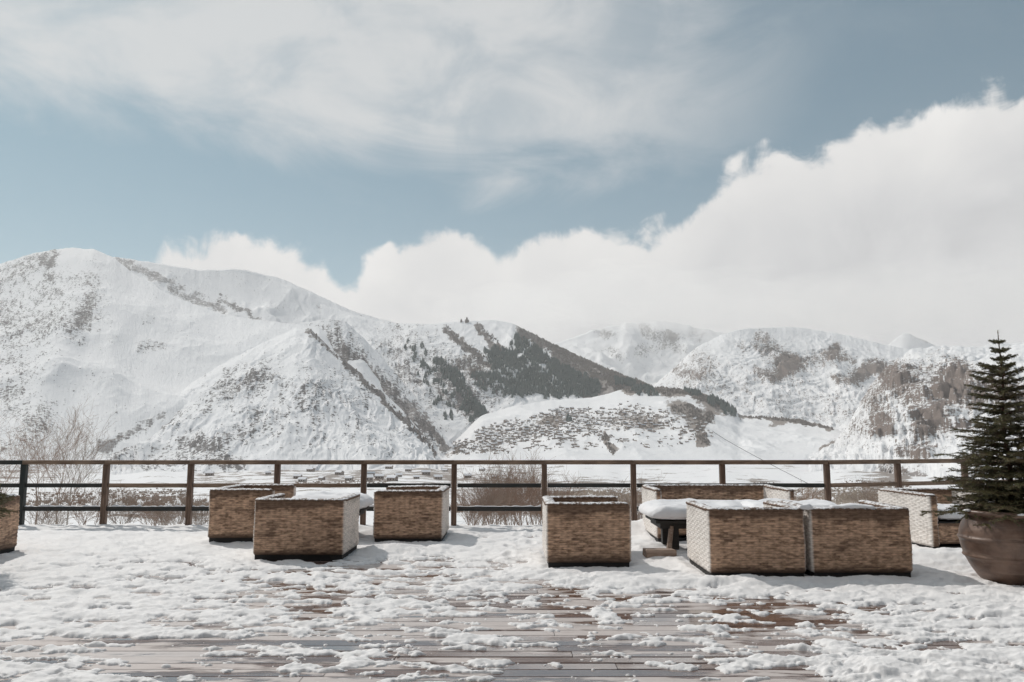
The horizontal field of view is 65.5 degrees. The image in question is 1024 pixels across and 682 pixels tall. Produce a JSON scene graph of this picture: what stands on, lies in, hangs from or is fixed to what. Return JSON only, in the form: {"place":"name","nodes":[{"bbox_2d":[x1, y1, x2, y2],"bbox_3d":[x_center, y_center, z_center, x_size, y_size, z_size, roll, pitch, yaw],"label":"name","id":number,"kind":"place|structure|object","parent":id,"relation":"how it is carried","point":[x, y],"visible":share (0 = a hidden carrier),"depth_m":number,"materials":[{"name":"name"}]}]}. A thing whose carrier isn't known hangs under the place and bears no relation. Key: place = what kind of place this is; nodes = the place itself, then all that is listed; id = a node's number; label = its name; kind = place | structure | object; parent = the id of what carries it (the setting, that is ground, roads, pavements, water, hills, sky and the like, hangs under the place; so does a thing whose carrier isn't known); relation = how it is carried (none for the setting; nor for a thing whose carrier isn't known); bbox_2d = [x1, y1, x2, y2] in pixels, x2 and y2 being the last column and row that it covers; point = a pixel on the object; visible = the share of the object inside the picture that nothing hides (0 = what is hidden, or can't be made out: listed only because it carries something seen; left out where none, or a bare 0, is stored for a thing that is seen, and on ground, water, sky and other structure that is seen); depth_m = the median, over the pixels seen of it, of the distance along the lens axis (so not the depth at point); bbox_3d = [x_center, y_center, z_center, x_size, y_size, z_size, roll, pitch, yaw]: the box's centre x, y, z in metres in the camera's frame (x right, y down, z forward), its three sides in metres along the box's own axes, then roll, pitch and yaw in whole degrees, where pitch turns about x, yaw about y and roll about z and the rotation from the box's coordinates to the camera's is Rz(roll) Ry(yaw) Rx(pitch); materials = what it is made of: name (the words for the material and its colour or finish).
{"place":"outdoors","nodes":[
{"label":"outdoors","id":0,"kind":"place"},
{"bbox_2d":[0,248,431,469],"bbox_3d":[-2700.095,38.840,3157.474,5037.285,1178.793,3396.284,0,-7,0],"label":"mountain","id":1,"kind":"structure","parent":0,"point":[135,355],"depth_m":2622.26,"materials":[{"name":"white snow"}]},
{"bbox_2d":[113,257,393,323],"bbox_3d":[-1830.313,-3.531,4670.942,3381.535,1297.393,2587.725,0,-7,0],"label":"back mountain","id":2,"kind":"structure","parent":0,"point":[244,293],"depth_m":4955.80,"materials":[{"name":"white snow"}]},
{"bbox_2d":[72,328,443,474],"bbox_3d":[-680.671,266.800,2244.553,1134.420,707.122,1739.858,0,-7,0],"label":"spur front slope","id":3,"kind":"structure","parent":0,"point":[298,394],"depth_m":1861.82,"materials":[{"name":"white snow"}]},
{"bbox_2d":[300,319,453,457],"bbox_3d":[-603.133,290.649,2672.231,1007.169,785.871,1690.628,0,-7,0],"label":"spur back slope","id":4,"kind":"structure","parent":0,"point":[347,341],"depth_m":2623.62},
{"bbox_2d":[320,304,637,442],"bbox_3d":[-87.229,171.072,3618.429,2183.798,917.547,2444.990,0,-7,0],"label":"mountain","id":5,"kind":"structure","parent":0,"point":[386,340],"depth_m":3553.19,"materials":[{"name":"white snow"}]},
{"bbox_2d":[308,322,832,453],"bbox_3d":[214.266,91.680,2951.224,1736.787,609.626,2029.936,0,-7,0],"label":"leafless brush","id":6,"kind":"object","parent":5,"relation":"on","point":[605,437],"visible":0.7,"depth_m":3122.29,"materials":[{"name":"grey plant"}]},
{"bbox_2d":[404,332,736,421],"bbox_3d":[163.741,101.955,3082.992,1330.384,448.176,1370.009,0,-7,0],"label":"conifer forest","id":7,"kind":"object","parent":5,"relation":"on","point":[564,373],"visible":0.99,"depth_m":3211.02,"materials":[{"name":"grey plant"}]},
{"bbox_2d":[0,464,961,525],"bbox_3d":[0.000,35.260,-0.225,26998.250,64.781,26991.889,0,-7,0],"label":"ground","id":8,"kind":"structure","parent":0,"point":[736,473],"depth_m":1180.53,"materials":[{"name":"white snow"}]},
{"bbox_2d":[0,399,40,476],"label":"bare tree","id":9,"kind":"object","parent":8,"relation":"on","point":[15,430],"visible":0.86,"depth_m":25.40,"materials":[{"name":"grey plant"}]},
{"bbox_2d":[0,416,69,492],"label":"bare tree","id":10,"kind":"object","parent":8,"relation":"on","point":[12,472],"visible":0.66,"depth_m":26.42,"materials":[{"name":"grey plant"}]},
{"bbox_2d":[1,397,98,524],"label":"bare tree","id":11,"kind":"object","parent":8,"relation":"on","point":[74,418],"visible":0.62,"depth_m":30.14,"materials":[{"name":"grey plant"}]},
{"bbox_2d":[3,409,98,518],"bbox_3d":[-13.492,4.115,23.295,2.406,4.318,1.756,6,-9,-38],"label":"bare tree","id":12,"kind":"object","parent":8,"relation":"on","point":[55,466],"visible":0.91,"depth_m":23.50,"materials":[{"name":"grey plant"}]},
{"bbox_2d":[25,487,81,524],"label":"bare shrub","id":13,"kind":"object","parent":8,"relation":"on","point":[39,516],"visible":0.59,"depth_m":21.35,"materials":[{"name":"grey plant"}]},
{"bbox_2d":[38,407,121,524],"bbox_3d":[-13.945,4.420,25.582,2.554,4.706,1.787,2,-7,-14],"label":"bare tree","id":14,"kind":"object","parent":8,"relation":"on","point":[85,451],"visible":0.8,"depth_m":25.72,"materials":[{"name":"grey plant"}]},
{"bbox_2d":[59,474,130,524],"bbox_3d":[-12.350,4.999,23.556,1.889,2.352,1.607,4,-8,-30],"label":"bare shrub","id":15,"kind":"object","parent":8,"relation":"on","point":[80,514],"visible":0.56,"depth_m":23.45,"materials":[{"name":"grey plant"}]},
{"bbox_2d":[93,482,150,523],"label":"bare shrub","id":16,"kind":"object","parent":8,"relation":"on","point":[132,502],"visible":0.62,"depth_m":23.44,"materials":[{"name":"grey plant"}]},
{"bbox_2d":[121,490,173,525],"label":"bare shrub","id":17,"kind":"object","parent":8,"relation":"on","point":[147,504],"visible":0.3,"depth_m":25.36,"materials":[{"name":"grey plant"}]},
{"bbox_2d":[136,494,178,525],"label":"bare shrub","id":18,"kind":"object","parent":8,"relation":"on","point":[156,504],"visible":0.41,"depth_m":24.36,"materials":[{"name":"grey plant"}]},
{"bbox_2d":[149,491,202,524],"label":"bare shrub","id":19,"kind":"object","parent":8,"relation":"on","point":[175,516],"visible":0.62,"depth_m":21.61,"materials":[{"name":"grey plant"}]},
{"bbox_2d":[183,494,208,524],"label":"bare shrub","id":20,"kind":"object","parent":8,"relation":"on","point":[201,518],"visible":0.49,"depth_m":23.60,"materials":[{"name":"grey plant"}]},
{"bbox_2d":[205,471,214,475],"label":"village house","id":21,"kind":"structure","parent":8,"relation":"on","point":[209,473],"depth_m":1347.88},
{"bbox_2d":[293,473,302,478],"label":"village house","id":22,"kind":"structure","parent":8,"relation":"on","point":[295,476],"depth_m":1151.42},
{"bbox_2d":[298,476,307,481],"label":"village house","id":23,"kind":"structure","parent":8,"relation":"on","point":[302,479],"depth_m":944.46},
{"bbox_2d":[306,467,314,471],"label":"village house","id":24,"kind":"structure","parent":8,"relation":"on","point":[310,469],"depth_m":1460.70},
{"bbox_2d":[335,470,343,474],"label":"village house","id":25,"kind":"structure","parent":8,"relation":"on","point":[339,472],"depth_m":1293.09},
{"bbox_2d":[344,475,353,480],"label":"village house","id":26,"kind":"structure","parent":8,"relation":"on","point":[350,478],"depth_m":1003.52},
{"bbox_2d":[360,474,373,481],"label":"village house","id":27,"kind":"structure","parent":8,"relation":"on","point":[370,477],"depth_m":885.59,"materials":[{"name":"white"}]},
{"bbox_2d":[375,473,384,478],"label":"village house","id":28,"kind":"structure","parent":8,"relation":"on","point":[379,476],"depth_m":1003.20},
{"bbox_2d":[385,465,392,468],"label":"village house","id":29,"kind":"structure","parent":8,"relation":"on","point":[388,466],"depth_m":1516.17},
{"bbox_2d":[386,474,398,481],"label":"village house","id":30,"kind":"structure","parent":8,"relation":"on","point":[394,477],"depth_m":885.50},
{"bbox_2d":[421,470,430,475],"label":"village house","id":31,"kind":"structure","parent":8,"relation":"on","point":[425,472],"depth_m":1237.12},
{"bbox_2d":[433,474,442,479],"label":"village house","id":32,"kind":"structure","parent":8,"relation":"on","point":[438,477],"depth_m":1062.78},
{"bbox_2d":[463,473,471,477],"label":"village house","id":33,"kind":"structure","parent":8,"relation":"on","point":[466,475],"depth_m":1181.61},
{"bbox_2d":[26,479,911,514],"bbox_3d":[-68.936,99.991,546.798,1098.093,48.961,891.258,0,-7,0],"label":"hillside brush","id":34,"kind":"object","parent":8,"relation":"on","point":[181,494],"visible":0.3,"depth_m":560.53,"materials":[{"name":"brown plant"}]},
{"bbox_2d":[445,477,502,525],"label":"bare shrub","id":35,"kind":"object","parent":8,"relation":"on","point":[461,499],"visible":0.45,"depth_m":18.92,"materials":[{"name":"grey plant"}]},
{"bbox_2d":[449,450,529,524],"bbox_3d":[-0.435,3.795,18.799,1.859,2.610,2.280,-2,-7,18],"label":"bare shrub","id":36,"kind":"object","parent":8,"relation":"on","point":[488,491],"visible":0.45,"depth_m":18.62,"materials":[{"name":"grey plant"}]},
{"bbox_2d":[468,474,513,524],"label":"bare shrub","id":37,"kind":"object","parent":8,"relation":"on","point":[486,505],"visible":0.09,"depth_m":20.67,"materials":[{"name":"brown plant"}]},
{"bbox_2d":[457,468,539,525],"bbox_3d":[-0.463,3.857,17.821,1.890,2.189,2.309,2,-7,-18],"label":"bare shrub","id":38,"kind":"object","parent":8,"relation":"on","point":[482,502],"visible":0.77,"depth_m":17.61,"materials":[{"name":"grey plant"}]},
{"bbox_2d":[479,457,520,524],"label":"bare shrub","id":39,"kind":"object","parent":8,"relation":"on","point":[501,482],"visible":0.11,"depth_m":21.70,"materials":[{"name":"brown plant"}]},
{"bbox_2d":[483,465,540,524],"bbox_3d":[0.114,4.115,19.743,1.834,2.332,1.478,-3,-8,24],"label":"bare shrub","id":40,"kind":"object","parent":8,"relation":"on","point":[511,520],"visible":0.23,"depth_m":19.66,"materials":[{"name":"brown plant"}]},
{"bbox_2d":[491,452,551,523],"bbox_3d":[0.305,4.488,22.673,2.038,2.601,1.806,-6,-9,41],"label":"bare shrub","id":41,"kind":"object","parent":8,"relation":"on","point":[532,494],"visible":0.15,"depth_m":22.55,"materials":[{"name":"brown plant"}]},
{"bbox_2d":[488,447,561,525],"bbox_3d":[0.369,3.569,17.546,1.821,2.672,2.138,0,-7,0],"label":"bare shrub","id":42,"kind":"object","parent":8,"relation":"on","point":[514,497],"visible":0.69,"depth_m":17.64,"materials":[{"name":"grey plant"}]},
{"bbox_2d":[483,450,576,525],"bbox_3d":[0.286,3.987,19.596,2.297,2.641,2.045,-6,-9,43],"label":"bare shrub","id":43,"kind":"object","parent":8,"relation":"on","point":[521,514],"visible":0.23,"depth_m":19.53,"materials":[{"name":"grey plant"}]},
{"bbox_2d":[169,486,891,513],"bbox_3d":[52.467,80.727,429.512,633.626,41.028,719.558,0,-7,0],"label":"dry reeds","id":44,"kind":"object","parent":8,"relation":"on","point":[840,497],"visible":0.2,"depth_m":479.36,"materials":[{"name":"brown plant"}]},
{"bbox_2d":[506,466,588,524],"bbox_3d":[0.821,3.986,18.734,2.021,2.223,1.649,0,-7,0],"label":"bare shrub","id":45,"kind":"object","parent":8,"relation":"on","point":[558,494],"visible":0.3,"depth_m":18.66,"materials":[{"name":"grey plant"}]},
{"bbox_2d":[547,471,589,495],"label":"bare shrub","id":46,"kind":"object","parent":8,"relation":"on","point":[568,488],"visible":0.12,"depth_m":21.78,"materials":[{"name":"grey plant"}]},
{"bbox_2d":[591,478,641,504],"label":"bare shrub","id":47,"kind":"object","parent":8,"relation":"on","point":[607,489],"visible":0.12,"depth_m":20.84,"materials":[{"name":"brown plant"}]},
{"bbox_2d":[605,481,642,519],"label":"bare shrub","id":48,"kind":"object","parent":8,"relation":"on","point":[638,516],"visible":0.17,"depth_m":17.03,"materials":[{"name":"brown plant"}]},
{"bbox_2d":[613,473,666,518],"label":"bare shrub","id":49,"kind":"object","parent":8,"relation":"on","point":[639,503],"visible":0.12,"depth_m":17.81,"materials":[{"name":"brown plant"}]},
{"bbox_2d":[794,481,823,500],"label":"bare shrub","id":50,"kind":"object","parent":8,"relation":"on","point":[805,496],"visible":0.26,"depth_m":23.50,"materials":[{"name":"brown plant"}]},
{"bbox_2d":[837,477,904,502],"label":"bare shrub","id":51,"kind":"object","parent":8,"relation":"on","point":[872,494],"visible":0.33,"depth_m":25.57,"materials":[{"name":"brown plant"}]},
{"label":"deck frame","id":52,"kind":"structure","parent":8,"relation":"on","visible":0},
{"bbox_2d":[0,536,1023,681],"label":"deck","id":53,"kind":"structure","parent":52,"relation":"on","point":[148,657],"depth_m":5.68,"materials":[{"name":"brown wood"}]},
{"bbox_2d":[0,459,1020,525],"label":"wooden railing","id":54,"kind":"object","parent":53,"relation":"on","point":[103,508],"visible":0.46,"depth_m":13.03,"materials":[{"name":"brown wood"}]},
{"bbox_2d":[0,519,1023,681],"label":"deck snow","id":55,"kind":"structure","parent":53,"relation":"on","point":[65,557],"depth_m":7.03,"materials":[{"name":"white snow"}]},
{"bbox_2d":[0,495,19,553],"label":"wicker armchair","id":56,"kind":"object","parent":55,"relation":"on","point":[8,533],"visible":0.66,"depth_m":10.01,"materials":[{"name":"brown wicker"}]},
{"bbox_2d":[207,484,295,542],"bbox_3d":[-3.706,2.447,11.428,0.911,0.731,1.223,0,-7,0],"label":"wicker armchair","id":57,"kind":"object","parent":55,"relation":"on","point":[231,512],"visible":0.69,"depth_m":10.85,"materials":[{"name":"brown wicker"}]},
{"bbox_2d":[253,493,359,559],"bbox_3d":[-2.540,2.298,9.959,1.123,0.730,1.010,0,-7,0],"label":"wicker armchair","id":58,"kind":"object","parent":55,"relation":"on","point":[307,528],"visible":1,"depth_m":9.48,"materials":[{"name":"brown wicker"}]},
{"bbox_2d":[359,506,368,515],"bbox_3d":[-2.600,2.629,11.466,0.960,0.440,0.692,0,-7,0],"label":"table","id":59,"kind":"object","parent":55,"relation":"on","point":[361,511],"visible":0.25,"depth_m":11.46,"materials":[{"name":"black wood"}]},
{"bbox_2d":[292,491,373,508],"bbox_3d":[-2.598,2.296,11.510,1.146,0.238,0.910,0,-7,0],"label":"snow pillow","id":60,"kind":"object","parent":59,"relation":"on","point":[366,500],"visible":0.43,"depth_m":11.29,"materials":[{"name":"white snow"}]},
{"bbox_2d":[373,485,449,541],"bbox_3d":[-1.434,2.496,11.583,0.990,0.733,1.193,0,-7,0],"label":"wicker armchair","id":61,"kind":"object","parent":55,"relation":"on","point":[410,513],"visible":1,"depth_m":11.02,"materials":[{"name":"brown wicker"}]},
{"bbox_2d":[541,495,631,567],"bbox_3d":[0.853,2.236,9.449,0.978,0.732,1.163,0,-7,0],"label":"wicker armchair","id":62,"kind":"object","parent":55,"relation":"on","point":[586,531],"visible":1,"depth_m":8.90,"materials":[{"name":"brown wicker"}]},
{"bbox_2d":[643,548,676,557],"bbox_3d":[1.757,2.527,9.482,0.370,0.100,0.180,3,-7,-7],"label":"wooden block","id":63,"kind":"object","parent":55,"relation":"on","point":[649,552],"depth_m":9.40,"materials":[{"name":"brown wood"}]},
{"bbox_2d":[666,526,673,547],"bbox_3d":[1.932,2.440,9.751,0.121,0.351,0.066,4,-8,-31],"label":"wooden prop","id":64,"kind":"object","parent":55,"relation":"on","point":[670,537],"visible":0.65,"depth_m":9.74,"materials":[{"name":"brown wood"}]},
{"bbox_2d":[642,484,793,541],"bbox_3d":[2.930,2.462,11.482,1.950,0.734,1.199,0,-7,0],"label":"wicker sofa","id":65,"kind":"object","parent":55,"relation":"on","point":[650,492],"visible":0.39,"depth_m":12.00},
{"bbox_2d":[686,500,805,576],"bbox_3d":[2.530,2.148,8.741,1.043,0.734,1.096,0,-7,0],"label":"wicker armchair","id":66,"kind":"object","parent":55,"relation":"on","point":[767,539],"visible":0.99,"depth_m":8.23,"materials":[{"name":"brown wicker"}]},
{"bbox_2d":[798,504,812,509],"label":"snow ridge","id":67,"kind":"structure","parent":66,"relation":"on","point":[806,507],"depth_m":8.28,"materials":[{"name":"white snow"}]},
{"bbox_2d":[777,500,912,576],"bbox_3d":[3.620,2.150,8.760,1.082,0.734,1.094,0,-7,0],"label":"wicker armchair","id":68,"kind":"object","parent":55,"relation":"on","point":[875,541],"visible":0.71,"depth_m":8.24,"materials":[{"name":"brown wicker"}]},
{"bbox_2d":[878,488,1001,548],"bbox_3d":[5.840,2.385,10.755,1.193,0.731,1.313,0,-7,-4],"label":"wicker armchair","id":69,"kind":"object","parent":55,"relation":"on","point":[930,530],"visible":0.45,"depth_m":10.34,"materials":[{"name":"brown wicker"}]},
{"bbox_2d":[957,507,1023,585],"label":"clay pot","id":70,"kind":"object","parent":55,"relation":"on","point":[996,554],"visible":0.84,"depth_m":7.80,"materials":[{"name":"ceramic"}]},
{"bbox_2d":[920,330,1023,530],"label":"potted fir","id":71,"kind":"object","parent":70,"relation":"in","point":[1010,500],"visible":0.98,"depth_m":8.11,"materials":[{"name":"green plant"}]},
{"bbox_2d":[645,515,686,549],"bbox_3d":[2.350,2.462,10.096,1.180,0.440,0.792,0,-7,0],"label":"table","id":72,"kind":"object","parent":53,"relation":"on","point":[663,525],"visible":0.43,"depth_m":9.78,"materials":[{"name":"black wood"}]},
{"bbox_2d":[638,499,748,519],"bbox_3d":[2.354,2.137,10.130,1.390,0.219,0.997,0,-7,0],"label":"snow pillow","id":73,"kind":"object","parent":72,"relation":"on","point":[670,509],"visible":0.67,"depth_m":9.83,"materials":[{"name":"white snow"}]},
{"bbox_2d":[0,0,1023,346],"label":"sky","id":74,"kind":"structure","parent":0,"point":[556,171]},
{"bbox_2d":[441,387,841,466],"bbox_3d":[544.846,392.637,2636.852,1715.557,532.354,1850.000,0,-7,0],"label":"village hill","id":75,"kind":"structure","parent":0,"point":[765,439],"depth_m":2228.53,"materials":[{"name":"white snow"}]},
{"bbox_2d":[452,403,712,453],"bbox_3d":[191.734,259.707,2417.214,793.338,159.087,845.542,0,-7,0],"label":"trees","id":76,"kind":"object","parent":75,"relation":"on","point":[585,434],"depth_m":2272.07,"materials":[{"name":"plant"}]},
{"bbox_2d":[678,498,750,502],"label":"seat snow","id":77,"kind":"structure","parent":0,"point":[737,500],"depth_m":11.66,"materials":[{"name":"white snow"}]},
{"bbox_2d":[713,431,806,482],"bbox_3d":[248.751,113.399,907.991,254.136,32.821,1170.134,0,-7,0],"label":"overhead cable","id":78,"kind":"object","parent":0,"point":[757,457],"visible":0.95,"depth_m":587.46,"materials":[{"name":"black metal"}]},
{"bbox_2d":[653,327,908,430],"bbox_3d":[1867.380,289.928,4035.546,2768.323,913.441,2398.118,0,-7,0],"label":"mountain","id":79,"kind":"structure","parent":0,"point":[820,377],"depth_m":4195.85,"materials":[{"name":"white snow"}]},
{"bbox_2d":[554,320,1023,384],"bbox_3d":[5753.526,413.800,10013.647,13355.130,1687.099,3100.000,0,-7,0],"label":"mountain range","id":80,"kind":"structure","parent":0,"point":[652,352],"depth_m":10625.93,"materials":[{"name":"white snow"}]},
{"bbox_2d":[830,503,874,507],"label":"snow ridge","id":81,"kind":"structure","parent":0,"point":[851,505],"depth_m":8.28,"materials":[{"name":"white snow"}]},
{"bbox_2d":[808,343,1023,484],"bbox_3d":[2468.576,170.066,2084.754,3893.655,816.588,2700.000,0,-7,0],"label":"craggy hillside","id":82,"kind":"structure","parent":0,"point":[914,402],"depth_m":1757.81,"materials":[{"name":"white snow"}]},
{"bbox_2d":[937,503,964,519],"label":"seat snow","id":83,"kind":"structure","parent":0,"point":[949,516],"depth_m":10.21,"materials":[{"name":"white snow"}]},
{"bbox_2d":[889,333,1019,349],"bbox_3d":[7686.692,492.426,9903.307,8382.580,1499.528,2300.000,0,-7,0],"label":"misty peak","id":84,"kind":"structure","parent":0,"point":[907,341],"depth_m":10480.50,"materials":[{"name":"white snow"}]},
{"bbox_3d":[-5.880,2.102,8.306,0.605,0.720,0.605,0,-7,0],"label":"clay pot","id":85,"kind":"object","parent":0,"visible":0},
{"bbox_2d":[0,484,19,517],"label":"potted fir","id":86,"kind":"object","parent":85,"relation":"in","point":[2,498],"visible":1,"depth_m":8.46,"materials":[{"name":"green plant"}]},
{"bbox_3d":[3.570,2.459,10.076,1.100,0.440,0.792,0,-7,0],"label":"low table","id":87,"kind":"object","parent":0,"visible":0},
{"bbox_2d":[740,498,836,506],"bbox_3d":[3.594,2.132,10.116,1.286,0.224,0.989,0,-7,0],"label":"snow pillow","id":88,"kind":"object","parent":87,"relation":"on","point":[812,502],"visible":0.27,"depth_m":10.12,"materials":[{"name":"white snow"}]}
]}

